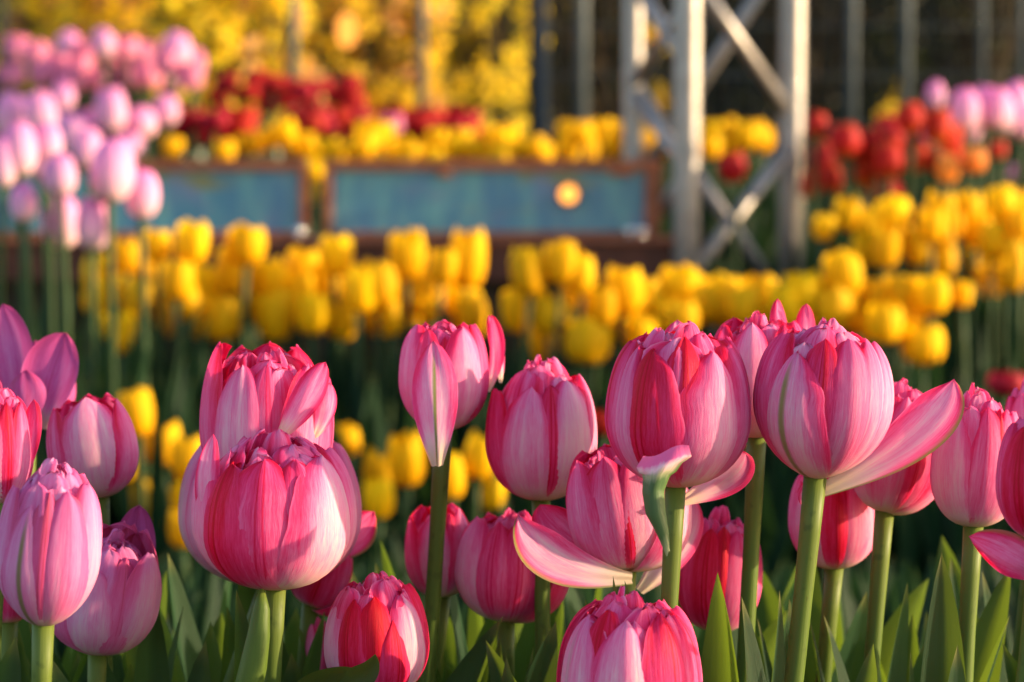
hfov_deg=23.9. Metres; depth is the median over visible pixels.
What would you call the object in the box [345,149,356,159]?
yellow tulip
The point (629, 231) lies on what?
steel stud
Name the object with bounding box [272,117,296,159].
yellow tulip
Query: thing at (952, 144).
orange red tulip
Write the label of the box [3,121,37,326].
pale pink tulip
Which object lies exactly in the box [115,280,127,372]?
yellow tulip
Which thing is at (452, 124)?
red tulip
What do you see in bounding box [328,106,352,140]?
red tulip
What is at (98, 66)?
pink tulip
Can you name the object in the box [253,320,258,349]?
yellow tulip
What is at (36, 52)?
pink tulip
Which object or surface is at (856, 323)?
yellow tulip
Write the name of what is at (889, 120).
orange red tulip
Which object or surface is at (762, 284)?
yellow tulip
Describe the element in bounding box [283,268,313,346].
yellow tulip
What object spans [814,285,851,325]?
yellow tulip
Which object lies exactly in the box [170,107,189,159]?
red tulip
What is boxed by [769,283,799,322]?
yellow tulip
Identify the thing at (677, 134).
truss tower
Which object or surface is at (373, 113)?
red tulip
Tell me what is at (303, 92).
red tulip
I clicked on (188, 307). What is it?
yellow tulip
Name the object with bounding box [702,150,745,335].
orange red tulip
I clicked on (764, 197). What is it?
yellow tulip
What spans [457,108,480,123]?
red tulip
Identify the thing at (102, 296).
yellow tulip
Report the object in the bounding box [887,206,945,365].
yellow tulip
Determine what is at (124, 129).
pale pink tulip
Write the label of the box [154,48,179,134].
pink tulip
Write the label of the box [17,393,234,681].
tulip
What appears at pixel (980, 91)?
pale pink tulip
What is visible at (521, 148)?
yellow tulip
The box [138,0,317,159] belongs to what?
flowering shrub
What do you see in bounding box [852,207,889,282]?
yellow tulip
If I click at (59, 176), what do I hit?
pale pink tulip
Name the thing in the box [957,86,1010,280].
pale pink tulip
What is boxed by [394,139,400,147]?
yellow tulip
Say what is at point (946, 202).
yellow tulip
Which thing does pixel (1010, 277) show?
yellow tulip
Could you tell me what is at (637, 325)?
yellow tulip
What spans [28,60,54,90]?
pink tulip
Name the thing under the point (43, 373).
tulip
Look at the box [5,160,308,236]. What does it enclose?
framed panel
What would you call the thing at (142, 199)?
pale pink tulip
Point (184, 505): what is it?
tulip
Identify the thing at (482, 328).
yellow tulip
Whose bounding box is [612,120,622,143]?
yellow tulip
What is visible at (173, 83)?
pink tulip
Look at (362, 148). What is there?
yellow tulip
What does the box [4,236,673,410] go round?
garden bed
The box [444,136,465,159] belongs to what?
yellow tulip
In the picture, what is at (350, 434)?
yellow tulip
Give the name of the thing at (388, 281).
yellow tulip
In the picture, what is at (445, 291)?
yellow tulip
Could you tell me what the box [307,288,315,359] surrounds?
yellow tulip
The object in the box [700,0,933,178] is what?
dark shrub
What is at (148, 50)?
pink tulip
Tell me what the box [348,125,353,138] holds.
red tulip
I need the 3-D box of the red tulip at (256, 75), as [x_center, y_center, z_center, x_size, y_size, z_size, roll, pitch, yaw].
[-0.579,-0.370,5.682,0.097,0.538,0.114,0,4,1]
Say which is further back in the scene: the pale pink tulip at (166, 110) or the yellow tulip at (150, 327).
the pale pink tulip at (166, 110)
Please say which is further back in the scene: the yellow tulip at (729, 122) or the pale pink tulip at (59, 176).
the yellow tulip at (729, 122)
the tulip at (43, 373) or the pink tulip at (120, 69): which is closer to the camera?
the tulip at (43, 373)
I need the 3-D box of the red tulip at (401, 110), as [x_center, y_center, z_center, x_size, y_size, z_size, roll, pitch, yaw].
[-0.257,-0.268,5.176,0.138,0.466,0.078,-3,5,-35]
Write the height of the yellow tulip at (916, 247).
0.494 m
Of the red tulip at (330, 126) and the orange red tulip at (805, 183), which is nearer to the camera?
the orange red tulip at (805, 183)
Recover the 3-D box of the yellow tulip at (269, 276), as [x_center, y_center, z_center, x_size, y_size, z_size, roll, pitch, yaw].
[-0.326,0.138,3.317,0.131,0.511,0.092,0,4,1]
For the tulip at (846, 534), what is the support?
on the ground
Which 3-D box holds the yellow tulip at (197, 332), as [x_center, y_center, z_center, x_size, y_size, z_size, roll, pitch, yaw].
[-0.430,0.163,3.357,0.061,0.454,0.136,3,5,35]
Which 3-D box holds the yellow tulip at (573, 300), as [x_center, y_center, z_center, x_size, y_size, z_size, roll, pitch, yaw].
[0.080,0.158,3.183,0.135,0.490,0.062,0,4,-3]
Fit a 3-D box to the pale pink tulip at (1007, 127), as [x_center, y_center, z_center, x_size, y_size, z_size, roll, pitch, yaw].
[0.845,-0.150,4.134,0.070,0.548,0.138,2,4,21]
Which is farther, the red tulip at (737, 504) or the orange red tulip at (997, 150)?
the orange red tulip at (997, 150)
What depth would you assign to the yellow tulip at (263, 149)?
4.64 m
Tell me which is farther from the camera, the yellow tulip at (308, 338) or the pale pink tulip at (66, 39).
the pale pink tulip at (66, 39)
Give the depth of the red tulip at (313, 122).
4.94 m
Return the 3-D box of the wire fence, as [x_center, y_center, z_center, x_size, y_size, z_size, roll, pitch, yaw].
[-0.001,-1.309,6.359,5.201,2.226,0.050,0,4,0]
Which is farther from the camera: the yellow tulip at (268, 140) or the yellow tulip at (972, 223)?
the yellow tulip at (268, 140)
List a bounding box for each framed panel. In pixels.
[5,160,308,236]
[324,160,659,236]
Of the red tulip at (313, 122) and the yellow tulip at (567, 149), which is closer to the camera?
the yellow tulip at (567, 149)
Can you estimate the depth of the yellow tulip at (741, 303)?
3.10 m
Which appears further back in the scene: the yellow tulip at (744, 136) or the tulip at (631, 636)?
the yellow tulip at (744, 136)
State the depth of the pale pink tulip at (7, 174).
2.85 m
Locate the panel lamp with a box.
[557,183,579,205]
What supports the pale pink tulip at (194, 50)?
on the ground
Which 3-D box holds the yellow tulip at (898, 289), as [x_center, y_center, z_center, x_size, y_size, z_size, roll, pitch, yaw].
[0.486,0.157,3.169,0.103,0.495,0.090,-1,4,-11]
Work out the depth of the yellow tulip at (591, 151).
4.66 m
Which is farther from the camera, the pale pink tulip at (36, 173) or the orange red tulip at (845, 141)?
the orange red tulip at (845, 141)
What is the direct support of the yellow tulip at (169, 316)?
on the ground
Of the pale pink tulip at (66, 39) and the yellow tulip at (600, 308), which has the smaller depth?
the yellow tulip at (600, 308)
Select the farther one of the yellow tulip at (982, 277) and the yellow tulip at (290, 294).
the yellow tulip at (982, 277)
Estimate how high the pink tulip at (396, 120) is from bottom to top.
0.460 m
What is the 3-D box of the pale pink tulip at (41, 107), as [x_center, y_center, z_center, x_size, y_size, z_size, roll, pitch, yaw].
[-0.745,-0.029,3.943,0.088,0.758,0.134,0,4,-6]
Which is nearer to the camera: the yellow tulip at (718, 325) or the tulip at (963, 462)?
the tulip at (963, 462)
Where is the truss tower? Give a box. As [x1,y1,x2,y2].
[623,0,804,335]
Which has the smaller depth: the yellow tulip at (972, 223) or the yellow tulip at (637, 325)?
the yellow tulip at (637, 325)
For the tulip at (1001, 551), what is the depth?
0.99 m
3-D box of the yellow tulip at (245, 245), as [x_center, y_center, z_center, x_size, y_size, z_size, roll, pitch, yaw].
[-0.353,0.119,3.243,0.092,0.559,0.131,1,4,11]
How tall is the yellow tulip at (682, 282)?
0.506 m
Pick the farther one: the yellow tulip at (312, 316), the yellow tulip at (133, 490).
the yellow tulip at (312, 316)
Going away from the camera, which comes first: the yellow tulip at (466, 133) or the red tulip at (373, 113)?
the yellow tulip at (466, 133)
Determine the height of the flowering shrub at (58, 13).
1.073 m
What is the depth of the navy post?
5.88 m
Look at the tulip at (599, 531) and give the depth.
1.08 m
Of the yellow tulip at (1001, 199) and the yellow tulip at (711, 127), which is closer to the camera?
the yellow tulip at (1001, 199)
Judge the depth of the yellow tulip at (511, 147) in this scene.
4.44 m
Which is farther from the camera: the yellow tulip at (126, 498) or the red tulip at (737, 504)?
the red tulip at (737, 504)
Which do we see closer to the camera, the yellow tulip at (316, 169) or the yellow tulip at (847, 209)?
the yellow tulip at (847, 209)
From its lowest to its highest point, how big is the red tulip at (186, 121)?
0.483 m
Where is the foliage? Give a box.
[4,120,1023,663]
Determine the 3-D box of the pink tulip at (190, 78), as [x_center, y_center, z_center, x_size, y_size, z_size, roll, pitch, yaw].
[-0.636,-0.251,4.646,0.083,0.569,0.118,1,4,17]
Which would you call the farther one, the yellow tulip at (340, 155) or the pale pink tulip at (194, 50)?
the pale pink tulip at (194, 50)
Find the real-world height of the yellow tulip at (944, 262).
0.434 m
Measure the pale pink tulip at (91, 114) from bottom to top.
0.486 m
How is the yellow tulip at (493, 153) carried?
on the ground
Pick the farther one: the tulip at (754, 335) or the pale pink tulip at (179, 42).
the pale pink tulip at (179, 42)
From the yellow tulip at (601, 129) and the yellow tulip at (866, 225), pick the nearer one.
the yellow tulip at (866, 225)
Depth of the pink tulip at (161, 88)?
5.14 m
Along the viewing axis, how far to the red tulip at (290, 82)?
5.57 m
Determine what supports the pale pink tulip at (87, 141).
on the ground
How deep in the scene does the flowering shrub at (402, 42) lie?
7.40 m
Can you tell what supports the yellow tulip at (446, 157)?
on the ground
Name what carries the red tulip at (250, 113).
on the ground
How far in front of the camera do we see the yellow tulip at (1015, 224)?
3.67 m
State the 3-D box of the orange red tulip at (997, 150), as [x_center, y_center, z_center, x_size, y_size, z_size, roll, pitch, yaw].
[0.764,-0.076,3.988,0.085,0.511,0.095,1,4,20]
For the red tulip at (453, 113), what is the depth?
5.17 m
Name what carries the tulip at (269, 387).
on the ground
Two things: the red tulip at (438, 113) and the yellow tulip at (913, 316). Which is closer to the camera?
the yellow tulip at (913, 316)
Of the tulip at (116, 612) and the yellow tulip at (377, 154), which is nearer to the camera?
the tulip at (116, 612)
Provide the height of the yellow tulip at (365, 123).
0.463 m
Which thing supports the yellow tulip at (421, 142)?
on the ground
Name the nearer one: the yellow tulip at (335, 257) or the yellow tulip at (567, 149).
the yellow tulip at (335, 257)
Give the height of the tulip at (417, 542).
0.458 m
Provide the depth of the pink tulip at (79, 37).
5.06 m
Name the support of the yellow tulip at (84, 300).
on the ground
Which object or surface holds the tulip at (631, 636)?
on the ground
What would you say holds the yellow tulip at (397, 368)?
on the ground
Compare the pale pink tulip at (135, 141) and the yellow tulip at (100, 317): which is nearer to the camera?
the yellow tulip at (100, 317)
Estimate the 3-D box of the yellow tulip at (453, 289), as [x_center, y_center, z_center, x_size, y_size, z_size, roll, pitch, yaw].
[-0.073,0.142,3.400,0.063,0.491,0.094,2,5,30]
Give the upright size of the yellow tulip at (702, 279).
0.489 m
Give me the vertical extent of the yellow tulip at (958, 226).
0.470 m
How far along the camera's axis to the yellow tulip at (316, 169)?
4.43 m
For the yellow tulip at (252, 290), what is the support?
on the ground
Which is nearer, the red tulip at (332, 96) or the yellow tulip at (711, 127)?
the yellow tulip at (711, 127)
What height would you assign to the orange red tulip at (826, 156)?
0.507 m
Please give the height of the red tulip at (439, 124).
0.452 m
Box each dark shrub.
[503,0,709,176]
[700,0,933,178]
[858,0,1017,173]
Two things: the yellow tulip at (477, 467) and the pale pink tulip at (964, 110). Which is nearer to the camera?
the yellow tulip at (477, 467)
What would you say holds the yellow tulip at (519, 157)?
on the ground
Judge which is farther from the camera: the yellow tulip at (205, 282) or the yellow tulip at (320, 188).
the yellow tulip at (320, 188)
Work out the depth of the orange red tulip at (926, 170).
3.99 m
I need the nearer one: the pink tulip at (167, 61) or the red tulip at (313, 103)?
the pink tulip at (167, 61)
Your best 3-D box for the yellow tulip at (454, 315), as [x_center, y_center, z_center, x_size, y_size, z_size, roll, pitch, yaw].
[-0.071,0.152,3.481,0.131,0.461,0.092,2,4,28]
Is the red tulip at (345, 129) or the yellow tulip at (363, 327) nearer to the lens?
the yellow tulip at (363, 327)
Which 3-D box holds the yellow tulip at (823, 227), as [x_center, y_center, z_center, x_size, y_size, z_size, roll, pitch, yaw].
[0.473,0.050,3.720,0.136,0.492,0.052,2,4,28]
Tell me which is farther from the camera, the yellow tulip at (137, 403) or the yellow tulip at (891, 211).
the yellow tulip at (891, 211)
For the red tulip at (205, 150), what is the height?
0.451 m
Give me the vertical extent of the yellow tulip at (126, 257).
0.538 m
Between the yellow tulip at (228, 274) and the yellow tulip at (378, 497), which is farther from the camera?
the yellow tulip at (228, 274)
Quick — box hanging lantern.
[337,0,356,46]
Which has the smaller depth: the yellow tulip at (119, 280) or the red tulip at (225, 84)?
the yellow tulip at (119, 280)
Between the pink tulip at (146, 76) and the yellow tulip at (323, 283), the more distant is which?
the pink tulip at (146, 76)
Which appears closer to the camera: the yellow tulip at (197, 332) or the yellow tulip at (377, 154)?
the yellow tulip at (197, 332)
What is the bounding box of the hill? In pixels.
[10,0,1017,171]
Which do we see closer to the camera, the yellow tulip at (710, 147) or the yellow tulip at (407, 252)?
the yellow tulip at (407, 252)
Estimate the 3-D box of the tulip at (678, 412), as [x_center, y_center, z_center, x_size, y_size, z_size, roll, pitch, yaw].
[0.052,0.270,1.052,0.131,0.558,0.073,-1,4,-16]
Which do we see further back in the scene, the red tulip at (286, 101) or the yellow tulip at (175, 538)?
the red tulip at (286, 101)
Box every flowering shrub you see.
[0,0,89,107]
[0,0,192,158]
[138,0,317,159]
[279,0,453,142]
[409,0,550,138]
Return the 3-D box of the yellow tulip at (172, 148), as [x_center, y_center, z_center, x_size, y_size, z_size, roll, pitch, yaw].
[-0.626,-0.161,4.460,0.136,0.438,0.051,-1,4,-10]
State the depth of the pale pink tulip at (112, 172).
2.79 m
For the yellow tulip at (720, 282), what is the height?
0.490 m
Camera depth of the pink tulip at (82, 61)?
4.79 m
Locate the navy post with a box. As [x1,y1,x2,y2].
[529,0,547,142]
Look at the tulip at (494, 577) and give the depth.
1.17 m
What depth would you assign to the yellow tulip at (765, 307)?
3.13 m
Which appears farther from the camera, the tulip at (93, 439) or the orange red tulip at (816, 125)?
the orange red tulip at (816, 125)
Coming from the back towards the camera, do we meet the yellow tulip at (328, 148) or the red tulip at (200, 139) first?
the red tulip at (200, 139)
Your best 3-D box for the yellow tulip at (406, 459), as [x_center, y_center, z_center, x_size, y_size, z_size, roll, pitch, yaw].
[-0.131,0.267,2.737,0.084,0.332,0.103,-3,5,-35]
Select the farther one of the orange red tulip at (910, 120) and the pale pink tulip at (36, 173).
the orange red tulip at (910, 120)
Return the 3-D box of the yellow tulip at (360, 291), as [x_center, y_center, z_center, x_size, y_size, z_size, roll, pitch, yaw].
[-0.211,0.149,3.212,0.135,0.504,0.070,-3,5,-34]
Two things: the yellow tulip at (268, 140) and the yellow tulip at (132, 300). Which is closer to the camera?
the yellow tulip at (132, 300)
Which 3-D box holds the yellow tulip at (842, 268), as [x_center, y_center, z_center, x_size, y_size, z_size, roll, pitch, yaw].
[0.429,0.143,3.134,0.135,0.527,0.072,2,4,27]
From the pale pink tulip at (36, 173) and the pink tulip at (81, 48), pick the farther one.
the pink tulip at (81, 48)
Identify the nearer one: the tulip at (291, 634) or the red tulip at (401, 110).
the tulip at (291, 634)
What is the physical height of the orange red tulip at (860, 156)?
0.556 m
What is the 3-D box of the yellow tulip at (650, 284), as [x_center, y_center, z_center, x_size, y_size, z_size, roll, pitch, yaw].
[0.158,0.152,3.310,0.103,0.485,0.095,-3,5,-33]
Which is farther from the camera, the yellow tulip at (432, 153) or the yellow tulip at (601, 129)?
the yellow tulip at (601, 129)
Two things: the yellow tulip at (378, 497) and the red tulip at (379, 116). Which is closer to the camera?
the yellow tulip at (378, 497)
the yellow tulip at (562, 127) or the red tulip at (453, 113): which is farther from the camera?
the red tulip at (453, 113)
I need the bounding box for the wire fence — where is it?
[0,0,1023,184]
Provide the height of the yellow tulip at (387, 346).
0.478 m
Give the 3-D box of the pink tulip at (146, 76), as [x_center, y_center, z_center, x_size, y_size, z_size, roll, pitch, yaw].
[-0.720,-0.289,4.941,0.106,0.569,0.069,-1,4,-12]
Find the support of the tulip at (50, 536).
on the ground
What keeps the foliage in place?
on the ground
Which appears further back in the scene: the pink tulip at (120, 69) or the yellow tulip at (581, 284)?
the pink tulip at (120, 69)
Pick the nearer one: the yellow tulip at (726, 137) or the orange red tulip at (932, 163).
the orange red tulip at (932, 163)
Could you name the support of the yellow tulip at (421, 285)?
on the ground
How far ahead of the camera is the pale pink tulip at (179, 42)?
4.65 m
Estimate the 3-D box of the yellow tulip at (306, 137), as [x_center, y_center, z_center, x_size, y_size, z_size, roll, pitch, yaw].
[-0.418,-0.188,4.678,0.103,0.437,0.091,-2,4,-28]
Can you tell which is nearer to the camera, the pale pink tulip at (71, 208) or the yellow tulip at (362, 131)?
the pale pink tulip at (71, 208)
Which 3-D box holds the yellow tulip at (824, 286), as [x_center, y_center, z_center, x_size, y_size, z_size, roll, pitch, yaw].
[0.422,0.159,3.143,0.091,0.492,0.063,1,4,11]
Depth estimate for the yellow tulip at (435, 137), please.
4.55 m
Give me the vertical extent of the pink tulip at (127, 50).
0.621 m
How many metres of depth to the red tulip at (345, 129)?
5.11 m
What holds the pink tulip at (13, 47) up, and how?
on the ground
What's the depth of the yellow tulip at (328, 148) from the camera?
4.45 m
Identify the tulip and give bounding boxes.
[0,63,25,92]
[0,92,24,237]
[0,133,15,305]
[0,304,283,676]
[0,381,41,681]
[0,458,101,681]
[1,597,87,681]
[3,32,31,94]
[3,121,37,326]
[10,182,81,470]
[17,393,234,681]
[21,94,30,122]
[22,39,49,93]
[26,89,80,365]
[26,511,376,681]
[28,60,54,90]
[29,159,47,335]
[34,122,62,334]
[37,152,118,468]
[39,195,106,468]
[42,195,125,398]
[43,51,67,86]
[51,80,74,113]
[52,428,356,681]
[54,34,81,110]
[54,504,210,681]
[55,29,78,56]
[56,65,84,112]
[56,110,95,159]
[68,54,92,112]
[72,440,361,681]
[73,39,96,107]
[73,127,101,256]
[82,68,108,107]
[82,252,115,333]
[82,290,86,312]
[83,167,159,477]
[83,235,138,384]
[85,107,107,140]
[86,273,155,401]
[89,137,136,522]
[90,27,115,87]
[94,86,126,139]
[95,55,122,138]
[95,62,115,83]
[98,311,108,388]
[103,310,136,385]
[106,341,502,681]
[111,387,164,555]
[113,35,139,114]
[114,62,133,110]
[114,115,128,138]
[115,72,146,159]
[115,273,129,279]
[115,277,122,364]
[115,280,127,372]
[119,132,144,158]
[123,471,136,515]
[124,257,194,398]
[125,275,154,348]
[127,106,156,159]
[130,474,194,580]
[132,61,184,159]
[132,259,172,388]
[133,39,156,159]
[137,276,153,396]
[143,420,211,595]
[145,228,170,404]
[153,63,174,159]
[153,93,178,159]
[153,295,172,397]
[153,306,205,405]
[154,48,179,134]
[158,84,182,94]
[159,37,174,96]
[161,30,191,159]
[162,135,183,159]
[162,264,247,406]
[162,291,240,414]
[164,479,181,570]
[165,321,173,336]
[168,508,208,637]
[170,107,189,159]
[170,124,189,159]
[170,284,200,350]
[170,435,199,590]
[175,218,209,429]
[176,106,205,159]
[177,62,203,159]
[180,319,183,356]
[183,131,205,147]
[190,49,206,159]
[192,48,203,159]
[197,104,236,159]
[198,129,207,159]
[199,245,250,407]
[200,109,248,159]
[202,222,265,381]
[205,131,234,145]
[207,86,231,107]
[208,72,237,159]
[214,139,234,159]
[216,81,270,159]
[224,118,256,159]
[225,265,258,347]
[228,106,258,159]
[236,131,259,159]
[237,84,276,159]
[237,256,284,346]
[238,542,523,681]
[244,68,282,159]
[246,305,254,327]
[246,318,254,350]
[247,245,318,348]
[252,130,270,159]
[253,287,292,345]
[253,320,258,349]
[256,74,292,159]
[257,95,280,159]
[262,126,282,159]
[264,91,299,159]
[270,289,295,346]
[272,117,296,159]
[279,77,302,110]
[279,134,322,227]
[283,264,290,351]
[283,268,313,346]
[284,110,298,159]
[292,80,315,158]
[295,103,320,206]
[295,288,330,364]
[296,115,336,159]
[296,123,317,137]
[297,131,316,159]
[297,507,693,681]
[297,570,557,681]
[299,97,323,107]
[299,112,324,209]
[300,77,331,159]
[301,154,323,235]
[303,142,321,228]
[306,106,332,180]
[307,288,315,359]
[309,179,323,232]
[314,265,353,423]
[318,301,364,362]
[319,136,341,157]
[319,233,352,424]
[322,148,345,163]
[323,140,350,215]
[324,86,340,106]
[327,300,354,366]
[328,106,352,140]
[329,123,350,137]
[330,258,397,417]
[336,74,360,140]
[338,423,405,570]
[340,91,365,108]
[343,263,387,415]
[343,301,364,360]
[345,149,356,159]
[346,103,369,138]
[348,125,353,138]
[350,503,483,677]
[351,135,373,159]
[351,264,396,399]
[354,125,378,151]
[355,116,377,131]
[361,297,401,450]
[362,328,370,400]
[363,445,393,572]
[363,477,394,564]
[364,309,387,394]
[368,148,381,159]
[368,270,458,453]
[369,108,389,119]
[369,110,380,119]
[369,127,384,147]
[370,120,394,159]
[374,295,437,430]
[380,107,406,117]
[383,113,402,137]
[383,137,394,151]
[383,151,389,159]
[385,279,399,395]
[385,452,464,580]
[388,147,397,159]
[388,227,425,336]
[388,429,424,577]
[394,135,411,142]
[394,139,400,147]
[395,324,433,429]
[396,131,403,137]
[396,141,421,159]
[397,294,422,329]
[398,133,418,140]
[398,315,533,681]
[402,111,417,138]
[402,247,495,501]
[406,106,421,115]
[406,114,435,139]
[408,139,427,147]
[421,105,444,120]
[421,146,443,159]
[423,267,446,325]
[426,115,447,129]
[426,128,446,147]
[443,148,460,159]
[444,107,464,120]
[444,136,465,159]
[444,282,488,430]
[445,118,469,137]
[451,227,504,454]
[452,128,473,138]
[453,288,481,325]
[455,298,486,333]
[456,288,503,390]
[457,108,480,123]
[464,430,492,519]
[465,136,489,159]
[469,122,481,137]
[479,245,544,479]
[480,124,499,139]
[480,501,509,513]
[481,475,505,514]
[485,354,596,655]
[486,145,509,159]
[486,378,933,681]
[490,126,510,146]
[494,140,516,159]
[496,287,533,389]
[499,123,519,141]
[501,317,963,681]
[504,238,576,387]
[513,443,784,681]
[516,151,531,159]
[517,134,530,159]
[523,330,553,360]
[525,134,547,159]
[529,251,594,375]
[531,288,598,439]
[532,143,553,159]
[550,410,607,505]
[556,119,579,140]
[556,505,795,668]
[556,585,702,681]
[557,135,579,159]
[562,284,620,376]
[563,316,611,385]
[568,119,593,159]
[574,308,609,383]
[577,137,597,159]
[583,287,616,412]
[585,298,1009,681]
[589,264,642,411]
[592,118,612,159]
[603,134,622,159]
[604,321,618,363]
[605,319,754,608]
[608,124,622,159]
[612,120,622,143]
[614,293,648,328]
[625,312,655,343]
[643,128,656,155]
[643,277,658,319]
[654,286,671,317]
[655,315,664,330]
[659,263,699,300]
[661,150,669,235]
[662,297,728,506]
[695,284,724,336]
[698,272,705,287]
[698,322,705,330]
[700,116,747,275]
[700,133,739,277]
[700,138,768,270]
[702,119,724,253]
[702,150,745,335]
[705,271,767,451]
[706,319,726,329]
[716,128,758,273]
[723,119,777,275]
[723,121,756,272]
[723,283,796,478]
[731,379,1023,681]
[731,450,743,519]
[740,273,797,476]
[746,149,775,195]
[752,125,777,233]
[760,299,769,320]
[767,110,827,285]
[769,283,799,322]
[783,269,821,482]
[784,474,928,681]
[788,139,838,274]
[800,169,820,263]
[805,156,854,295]
[809,138,865,272]
[813,213,835,279]
[813,278,827,325]
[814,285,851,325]
[821,163,841,253]
[823,248,898,380]
[824,157,873,254]
[829,121,889,280]
[834,195,860,296]
[846,297,867,335]
[851,231,872,278]
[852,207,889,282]
[856,274,899,380]
[860,334,872,342]
[864,126,904,280]
[866,299,922,555]
[867,178,911,276]
[868,101,924,278]
[871,221,918,389]
[872,140,902,274]
[874,194,927,391]
[875,114,904,273]
[878,138,950,322]
[881,273,913,382]
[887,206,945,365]
[897,222,941,390]
[898,305,925,378]
[901,322,944,580]
[903,225,960,385]
[911,272,949,559]
[913,108,969,332]
[916,131,949,283]
[920,80,944,208]
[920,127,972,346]
[920,383,1017,681]
[922,153,987,330]
[925,148,961,295]
[926,122,984,317]
[926,188,954,325]
[928,147,946,315]
[928,279,972,394]
[933,221,980,386]
[933,244,960,385]
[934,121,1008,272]
[934,147,998,322]
[948,370,1023,550]
[949,86,1008,297]
[950,211,963,343]
[954,190,999,357]
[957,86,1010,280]
[961,207,1007,370]
[962,246,986,295]
[969,416,1023,681]
[974,85,991,209]
[976,221,1007,383]
[976,262,999,328]
[979,189,1023,376]
[981,256,1023,389]
[986,184,1016,398]
[988,140,1006,298]
[990,95,1016,324]
[992,164,1015,224]
[995,204,1023,373]
[998,237,1023,368]
[1005,80,1023,325]
[1011,106,1023,194]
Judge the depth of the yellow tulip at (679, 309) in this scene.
3.07 m
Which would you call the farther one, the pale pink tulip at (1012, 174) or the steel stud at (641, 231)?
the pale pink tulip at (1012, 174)
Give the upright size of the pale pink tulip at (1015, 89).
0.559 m
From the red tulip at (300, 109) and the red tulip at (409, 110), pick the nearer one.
the red tulip at (300, 109)
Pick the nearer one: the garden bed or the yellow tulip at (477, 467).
the yellow tulip at (477, 467)
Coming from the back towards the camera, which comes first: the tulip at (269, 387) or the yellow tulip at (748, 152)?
the yellow tulip at (748, 152)
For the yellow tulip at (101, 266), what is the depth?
3.34 m
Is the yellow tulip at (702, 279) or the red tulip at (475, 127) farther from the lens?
the red tulip at (475, 127)
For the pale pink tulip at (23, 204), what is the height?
0.613 m
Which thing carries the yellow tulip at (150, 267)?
on the ground
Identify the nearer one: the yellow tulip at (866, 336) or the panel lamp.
the yellow tulip at (866, 336)
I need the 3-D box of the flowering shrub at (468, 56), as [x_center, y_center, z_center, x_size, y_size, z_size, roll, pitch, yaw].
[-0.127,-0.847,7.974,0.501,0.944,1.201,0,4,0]
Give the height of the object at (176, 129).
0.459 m
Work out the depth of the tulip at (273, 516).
1.02 m
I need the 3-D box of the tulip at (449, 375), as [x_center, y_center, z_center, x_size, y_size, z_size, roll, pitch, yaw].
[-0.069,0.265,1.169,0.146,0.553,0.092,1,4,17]
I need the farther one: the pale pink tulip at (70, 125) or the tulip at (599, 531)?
the pale pink tulip at (70, 125)
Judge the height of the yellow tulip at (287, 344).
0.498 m
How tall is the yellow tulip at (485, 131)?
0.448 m
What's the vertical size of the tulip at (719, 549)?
0.461 m
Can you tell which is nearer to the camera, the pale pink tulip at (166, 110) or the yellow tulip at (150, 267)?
the yellow tulip at (150, 267)
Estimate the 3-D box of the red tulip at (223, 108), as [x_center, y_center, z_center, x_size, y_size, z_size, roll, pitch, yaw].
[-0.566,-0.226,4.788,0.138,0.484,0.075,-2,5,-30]
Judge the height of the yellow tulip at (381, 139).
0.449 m
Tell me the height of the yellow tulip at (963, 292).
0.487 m
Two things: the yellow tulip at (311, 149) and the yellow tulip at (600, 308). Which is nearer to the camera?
the yellow tulip at (600, 308)
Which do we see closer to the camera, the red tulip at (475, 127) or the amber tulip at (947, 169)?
the amber tulip at (947, 169)
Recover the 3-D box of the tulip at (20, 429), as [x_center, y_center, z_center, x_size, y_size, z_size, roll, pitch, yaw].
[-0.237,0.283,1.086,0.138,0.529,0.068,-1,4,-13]
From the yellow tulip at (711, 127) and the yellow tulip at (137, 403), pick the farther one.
the yellow tulip at (711, 127)
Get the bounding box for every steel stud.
[293,226,304,237]
[624,226,635,237]
[636,226,647,237]
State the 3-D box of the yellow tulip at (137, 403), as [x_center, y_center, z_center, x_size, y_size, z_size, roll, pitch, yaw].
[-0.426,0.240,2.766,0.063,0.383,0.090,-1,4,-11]
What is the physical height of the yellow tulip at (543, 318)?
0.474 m
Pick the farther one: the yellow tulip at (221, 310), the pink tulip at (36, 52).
the pink tulip at (36, 52)
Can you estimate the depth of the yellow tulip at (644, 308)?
3.25 m
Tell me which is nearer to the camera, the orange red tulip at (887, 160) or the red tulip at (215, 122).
the orange red tulip at (887, 160)
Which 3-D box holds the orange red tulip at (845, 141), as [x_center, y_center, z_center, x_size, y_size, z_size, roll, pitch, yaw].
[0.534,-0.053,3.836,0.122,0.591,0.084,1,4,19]
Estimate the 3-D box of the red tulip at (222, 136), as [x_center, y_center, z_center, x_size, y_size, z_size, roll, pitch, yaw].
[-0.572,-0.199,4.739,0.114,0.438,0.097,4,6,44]
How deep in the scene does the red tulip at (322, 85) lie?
5.50 m
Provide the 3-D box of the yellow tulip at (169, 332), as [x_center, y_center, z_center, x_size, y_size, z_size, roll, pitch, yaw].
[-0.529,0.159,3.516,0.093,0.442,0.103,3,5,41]
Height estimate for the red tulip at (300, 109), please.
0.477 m
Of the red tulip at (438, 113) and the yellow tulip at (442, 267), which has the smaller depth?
the yellow tulip at (442, 267)
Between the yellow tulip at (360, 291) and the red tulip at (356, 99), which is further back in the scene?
the red tulip at (356, 99)

